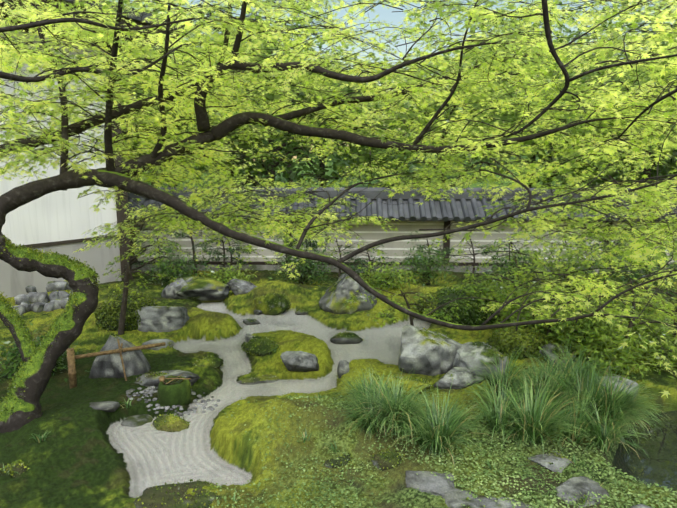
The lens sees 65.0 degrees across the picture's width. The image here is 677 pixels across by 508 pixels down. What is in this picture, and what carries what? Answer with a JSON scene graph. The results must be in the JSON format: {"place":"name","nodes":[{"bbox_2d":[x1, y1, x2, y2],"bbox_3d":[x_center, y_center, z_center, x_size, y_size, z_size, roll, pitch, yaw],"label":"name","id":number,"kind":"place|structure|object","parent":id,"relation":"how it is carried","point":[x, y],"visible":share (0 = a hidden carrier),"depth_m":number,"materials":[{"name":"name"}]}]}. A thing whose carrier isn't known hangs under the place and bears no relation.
{"place":"outdoors","nodes":[
{"label":"outdoors","id":0,"kind":"place"},
{"bbox_2d":[0,144,676,507],"bbox_3d":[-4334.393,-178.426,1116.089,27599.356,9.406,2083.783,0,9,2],"label":"ground","id":1,"kind":"structure","parent":0,"point":[86,455],"depth_m":5.32,"materials":[{"name":"green plant"}]},
{"bbox_2d":[0,319,88,382],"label":"loose shrub","id":2,"kind":"object","parent":1,"relation":"on","point":[14,354],"visible":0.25,"depth_m":6.73,"materials":[{"name":"green plant"}]},
{"bbox_2d":[0,0,185,297],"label":"storehouse","id":3,"kind":"structure","parent":1,"relation":"on","point":[60,221],"depth_m":11.41,"materials":[{"name":"white paint"}]},
{"bbox_2d":[67,339,165,388],"bbox_3d":[-2.767,1.377,6.708,0.435,0.600,1.133,7,11,36],"label":"bamboo rail","id":4,"kind":"object","parent":1,"relation":"on","point":[71,358],"visible":0.85,"depth_m":6.50,"materials":[{"name":"brown wood"}]},
{"bbox_2d":[93,288,157,330],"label":"shrub","id":5,"kind":"object","parent":1,"relation":"on","point":[108,317],"visible":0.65,"depth_m":8.64,"materials":[{"name":"green plant"}]},
{"bbox_2d":[84,219,197,334],"bbox_3d":[-3.075,0.414,8.266,1.734,1.935,2.067,0,9,2],"label":"tree","id":6,"kind":"object","parent":1,"relation":"on","point":[122,319],"visible":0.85,"depth_m":8.23,"materials":[{"name":"green plant"}]},
{"bbox_2d":[124,227,192,278],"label":"shrub","id":7,"kind":"object","parent":1,"relation":"on","point":[176,237],"visible":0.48,"depth_m":12.68,"materials":[{"name":"green plant"}]},
{"bbox_2d":[119,0,222,179],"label":"tree","id":8,"kind":"object","parent":1,"relation":"on","point":[156,12],"depth_m":19.17,"materials":[{"name":"green plant"}]},
{"bbox_2d":[132,246,213,287],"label":"loose shrub","id":9,"kind":"object","parent":1,"relation":"on","point":[164,269],"visible":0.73,"depth_m":11.93,"materials":[{"name":"green plant"}]},
{"bbox_2d":[126,386,219,416],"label":"pebbles","id":10,"kind":"object","parent":1,"relation":"on","point":[146,391],"visible":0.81,"depth_m":5.99,"materials":[{"name":"grey stone"}]},
{"bbox_2d":[157,374,190,406],"bbox_3d":[-1.854,1.548,6.050,0.400,0.328,0.385,0,9,2],"label":"water basin","id":11,"kind":"object","parent":1,"relation":"on","point":[173,390],"visible":0.98,"depth_m":5.94,"materials":[{"name":"green stone"}]},
{"bbox_2d":[141,222,220,275],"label":"tree","id":12,"kind":"object","parent":1,"relation":"on","point":[192,242],"visible":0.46,"depth_m":12.77,"materials":[{"name":"green plant"}]},
{"bbox_2d":[141,127,250,186],"bbox_3d":[-8.580,-5.820,26.638,12.274,9.109,12.078,-5,10,-31],"label":"tree","id":13,"kind":"object","parent":1,"relation":"on","point":[152,183],"depth_m":26.05,"materials":[{"name":"green plant"}]},
{"bbox_2d":[119,26,311,186],"bbox_3d":[-5.219,-3.273,17.110,8.738,6.993,8.615,0,9,2],"label":"tree","id":14,"kind":"object","parent":1,"relation":"on","point":[213,120],"visible":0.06,"depth_m":15.82,"materials":[{"name":"green plant"}]},
{"bbox_2d":[187,236,253,278],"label":"shrub","id":15,"kind":"object","parent":1,"relation":"on","point":[218,253],"visible":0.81,"depth_m":12.62,"materials":[{"name":"green plant"}]},
{"bbox_2d":[199,256,257,287],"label":"loose shrub","id":16,"kind":"object","parent":1,"relation":"on","point":[225,275],"visible":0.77,"depth_m":11.62,"materials":[{"name":"green plant"}]},
{"bbox_2d":[194,228,268,277],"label":"young maple","id":17,"kind":"object","parent":1,"relation":"on","point":[211,240],"visible":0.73,"depth_m":12.40,"materials":[{"name":"green plant"}]},
{"bbox_2d":[180,37,318,186],"bbox_3d":[-5.021,-5.974,25.232,12.996,9.818,12.343,0,9,2],"label":"tree","id":18,"kind":"object","parent":1,"relation":"on","point":[256,174],"depth_m":25.80,"materials":[{"name":"green plant"}]},
{"bbox_2d":[146,0,387,186],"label":"tree","id":19,"kind":"object","parent":1,"relation":"on","point":[272,165],"visible":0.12,"depth_m":17.89,"materials":[{"name":"green plant"}]},
{"bbox_2d":[233,39,366,186],"bbox_3d":[-3.101,-8.900,34.722,14.452,11.948,14.074,-6,11,-32],"label":"tree","id":20,"kind":"object","parent":1,"relation":"on","point":[318,161],"depth_m":35.38,"materials":[{"name":"green plant"}]},
{"bbox_2d":[274,223,332,280],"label":"shrub","id":21,"kind":"object","parent":1,"relation":"on","point":[313,244],"visible":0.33,"depth_m":12.15,"materials":[{"name":"green plant"}]},
{"bbox_2d":[264,240,343,286],"bbox_3d":[-0.746,0.180,11.855,1.835,1.086,1.762,-8,12,-40],"label":"loose shrub","id":22,"kind":"object","parent":1,"relation":"on","point":[306,266],"visible":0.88,"depth_m":11.68,"materials":[{"name":"green plant"}]},
{"bbox_2d":[0,347,615,507],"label":"ferns","id":23,"kind":"object","parent":1,"relation":"on","point":[304,439],"visible":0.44,"depth_m":4.77,"materials":[{"name":"green plant"}]},
{"bbox_2d":[2,273,651,507],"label":"garden rocks","id":24,"kind":"object","parent":1,"relation":"on","point":[417,355],"visible":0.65,"depth_m":6.72,"materials":[{"name":"grey stone"}]},
{"bbox_2d":[0,276,592,507],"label":"small plants","id":25,"kind":"object","parent":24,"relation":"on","point":[21,462],"visible":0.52,"depth_m":5.61,"materials":[{"name":"green plant"}]},
{"bbox_2d":[221,15,453,186],"bbox_3d":[-0.417,-5.107,21.869,11.727,9.085,10.821,0,9,2],"label":"tree","id":26,"kind":"object","parent":1,"relation":"on","point":[322,166],"visible":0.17,"depth_m":21.53,"materials":[{"name":"green plant"}]},
{"bbox_2d":[0,0,676,432],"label":"maple tree","id":27,"kind":"object","parent":1,"relation":"on","point":[178,92],"visible":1,"depth_m":5.45,"materials":[{"name":"green plant"}]},
{"bbox_2d":[0,235,99,420],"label":"moss tufts","id":28,"kind":"object","parent":27,"relation":"attached to","point":[16,246],"visible":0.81,"depth_m":5.42,"materials":[{"name":"green plant"}]},
{"bbox_2d":[311,236,373,278],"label":"young maple","id":29,"kind":"object","parent":1,"relation":"on","point":[339,251],"visible":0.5,"depth_m":12.82,"materials":[{"name":"green plant"}]},
{"bbox_2d":[341,244,398,278],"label":"shrub","id":30,"kind":"object","parent":1,"relation":"on","point":[359,261],"visible":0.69,"depth_m":12.71,"materials":[{"name":"green plant"}]},
{"bbox_2d":[351,255,425,290],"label":"loose shrub","id":31,"kind":"object","parent":1,"relation":"on","point":[387,280],"visible":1,"depth_m":10.49,"materials":[{"name":"green plant"}]},
{"bbox_2d":[127,187,676,273],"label":"boundary wall","id":32,"kind":"structure","parent":1,"relation":"on","point":[435,214],"depth_m":13.53,"materials":[{"name":"beige paint"}]},
{"bbox_2d":[342,288,471,327],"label":"tree","id":33,"kind":"object","parent":1,"relation":"on","point":[427,311],"visible":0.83,"depth_m":7.49,"materials":[{"name":"green plant"}]},
{"bbox_2d":[385,242,467,286],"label":"loose shrub","id":34,"kind":"object","parent":1,"relation":"on","point":[428,271],"visible":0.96,"depth_m":11.26,"materials":[{"name":"green plant"}]},
{"bbox_2d":[414,292,441,313],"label":"shrub","id":35,"kind":"object","parent":1,"relation":"on","point":[424,302],"visible":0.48,"depth_m":9.29,"materials":[{"name":"green plant"}]},
{"bbox_2d":[401,231,463,268],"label":"shrub","id":36,"kind":"object","parent":1,"relation":"on","point":[441,250],"visible":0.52,"depth_m":12.50,"materials":[{"name":"green plant"}]},
{"bbox_2d":[209,368,676,507],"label":"ground cover","id":37,"kind":"object","parent":1,"relation":"on","point":[525,482],"visible":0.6,"depth_m":4.51,"materials":[{"name":"green plant"}]},
{"bbox_2d":[314,1,584,187],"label":"tree","id":38,"kind":"object","parent":1,"relation":"on","point":[475,105],"visible":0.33,"depth_m":17.25,"materials":[{"name":"green plant"}]},
{"bbox_2d":[419,284,504,325],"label":"shrub","id":39,"kind":"object","parent":1,"relation":"on","point":[474,315],"visible":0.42,"depth_m":8.93,"materials":[{"name":"green plant"}]},
{"bbox_2d":[443,235,499,283],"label":"young maple","id":40,"kind":"object","parent":1,"relation":"on","point":[473,258],"visible":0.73,"depth_m":12.09,"materials":[{"name":"green plant"}]},
{"bbox_2d":[441,267,537,318],"bbox_3d":[2.631,0.653,9.086,1.811,0.857,1.564,0,9,2],"label":"loose shrub","id":41,"kind":"object","parent":1,"relation":"on","point":[496,284],"visible":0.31,"depth_m":8.99,"materials":[{"name":"green plant"}]},
{"bbox_2d":[332,340,668,465],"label":"sedge grass","id":42,"kind":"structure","parent":1,"relation":"on","point":[548,396],"depth_m":5.29,"materials":[{"name":"green plant"}]},
{"bbox_2d":[437,255,579,320],"bbox_3d":[2.655,0.594,8.695,1.451,1.213,2.426,-5,10,-29],"label":"tree","id":43,"kind":"object","parent":1,"relation":"on","point":[485,279],"visible":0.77,"depth_m":8.46,"materials":[{"name":"green plant"}]},
{"bbox_2d":[468,241,551,291],"bbox_3d":[3.634,0.218,11.357,1.773,1.254,2.259,0,9,2],"label":"loose shrub","id":44,"kind":"object","parent":1,"relation":"on","point":[502,264],"visible":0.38,"depth_m":11.31,"materials":[{"name":"green plant"}]},
{"bbox_2d":[476,240,548,278],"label":"shrub","id":45,"kind":"object","parent":1,"relation":"on","point":[535,267],"visible":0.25,"depth_m":11.67,"materials":[{"name":"green plant"}]},
{"bbox_2d":[457,265,578,345],"bbox_3d":[2.941,0.675,8.120,1.955,1.198,1.736,8,12,40],"label":"loose shrub","id":46,"kind":"object","parent":1,"relation":"on","point":[512,318],"visible":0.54,"depth_m":7.94,"materials":[{"name":"green plant"}]},
{"bbox_2d":[486,326,550,359],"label":"shrub","id":47,"kind":"object","parent":1,"relation":"on","point":[504,342],"visible":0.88,"depth_m":7.37,"materials":[{"name":"green plant"}]},
{"bbox_2d":[382,1,667,187],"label":"tree","id":48,"kind":"object","parent":1,"relation":"on","point":[532,157],"visible":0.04,"depth_m":18.85,"materials":[{"name":"green plant"}]},
{"bbox_2d":[489,273,584,334],"bbox_3d":[3.116,0.769,8.094,1.707,1.011,1.190,0,9,2],"label":"tree","id":49,"kind":"object","parent":1,"relation":"on","point":[536,279],"visible":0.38,"depth_m":7.91,"materials":[{"name":"green plant"}]},
{"bbox_2d":[406,0,671,184],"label":"tree","id":50,"kind":"object","parent":1,"relation":"on","point":[577,33],"visible":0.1,"depth_m":28.24,"materials":[{"name":"green plant"}]},
{"bbox_2d":[481,216,632,293],"bbox_3d":[4.615,0.100,10.794,2.536,1.805,3.000,-8,12,-42],"label":"loose shrub","id":51,"kind":"object","parent":1,"relation":"on","point":[550,264],"visible":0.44,"depth_m":10.75,"materials":[{"name":"green plant"}]},
{"bbox_2d":[540,225,606,286],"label":"young maple","id":52,"kind":"object","parent":1,"relation":"on","point":[563,246],"visible":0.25,"depth_m":12.03,"materials":[{"name":"green plant"}]},
{"bbox_2d":[524,284,659,361],"bbox_3d":[3.370,0.842,7.237,1.686,1.026,1.586,0,9,2],"label":"loose shrub","id":53,"kind":"object","parent":1,"relation":"on","point":[574,327],"visible":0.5,"depth_m":7.14,"materials":[{"name":"green plant"}]},
{"bbox_2d":[527,319,664,382],"bbox_3d":[3.345,1.205,6.945,1.623,0.776,1.516,0,9,2],"label":"loose shrub","id":54,"kind":"object","parent":1,"relation":"on","point":[625,354],"visible":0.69,"depth_m":6.72,"materials":[{"name":"green plant"}]},
{"bbox_2d":[526,56,676,187],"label":"tree","id":55,"kind":"object","parent":1,"relation":"on","point":[649,172],"visible":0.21,"depth_m":15.45,"materials":[{"name":"green plant"}]},
{"bbox_2d":[540,3,676,186],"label":"tree","id":56,"kind":"object","parent":1,"relation":"on","point":[643,42],"depth_m":22.19,"materials":[{"name":"green plant"}]},
{"bbox_2d":[576,237,651,286],"bbox_3d":[6.078,0.213,11.710,1.388,1.332,1.831,-7,11,-37],"label":"shrub","id":57,"kind":"object","parent":1,"relation":"on","point":[606,261],"visible":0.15,"depth_m":11.66,"materials":[{"name":"green plant"}]},
{"bbox_2d":[560,213,676,308],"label":"loose shrub","id":58,"kind":"object","parent":1,"relation":"on","point":[643,270],"visible":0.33,"depth_m":9.80,"materials":[{"name":"green plant"}]},
{"bbox_2d":[560,1,676,187],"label":"tree","id":59,"kind":"object","parent":1,"relation":"on","point":[667,161],"visible":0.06,"depth_m":17.00,"materials":[{"name":"green plant"}]},
{"bbox_2d":[569,279,676,369],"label":"tree","id":60,"kind":"object","parent":1,"relation":"on","point":[631,324],"visible":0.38,"depth_m":6.88,"materials":[{"name":"green plant"}]},
{"bbox_2d":[571,285,676,352],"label":"loose shrub","id":61,"kind":"object","parent":1,"relation":"on","point":[648,330],"visible":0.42,"depth_m":7.62,"materials":[{"name":"green plant"}]},
{"bbox_2d":[593,4,676,159],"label":"tree","id":62,"kind":"object","parent":1,"relation":"on","point":[643,34],"depth_m":28.04,"materials":[{"name":"green plant"}]},
{"bbox_2d":[602,285,676,341],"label":"tree","id":63,"kind":"object","parent":1,"relation":"on","point":[655,288],"visible":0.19,"depth_m":7.62,"materials":[{"name":"green plant"}]},
{"bbox_2d":[612,411,676,492],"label":"pond","id":64,"kind":"structure","parent":1,"relation":"in","point":[658,464],"depth_m":5.34,"materials":[{"name":"grey"}]},
{"bbox_2d":[625,306,676,378],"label":"loose shrub","id":65,"kind":"object","parent":1,"relation":"on","point":[670,354],"visible":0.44,"depth_m":7.08,"materials":[{"name":"green plant"}]},
{"bbox_2d":[111,0,675,160],"label":"sky","id":66,"kind":"structure","parent":0,"point":[386,14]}
]}

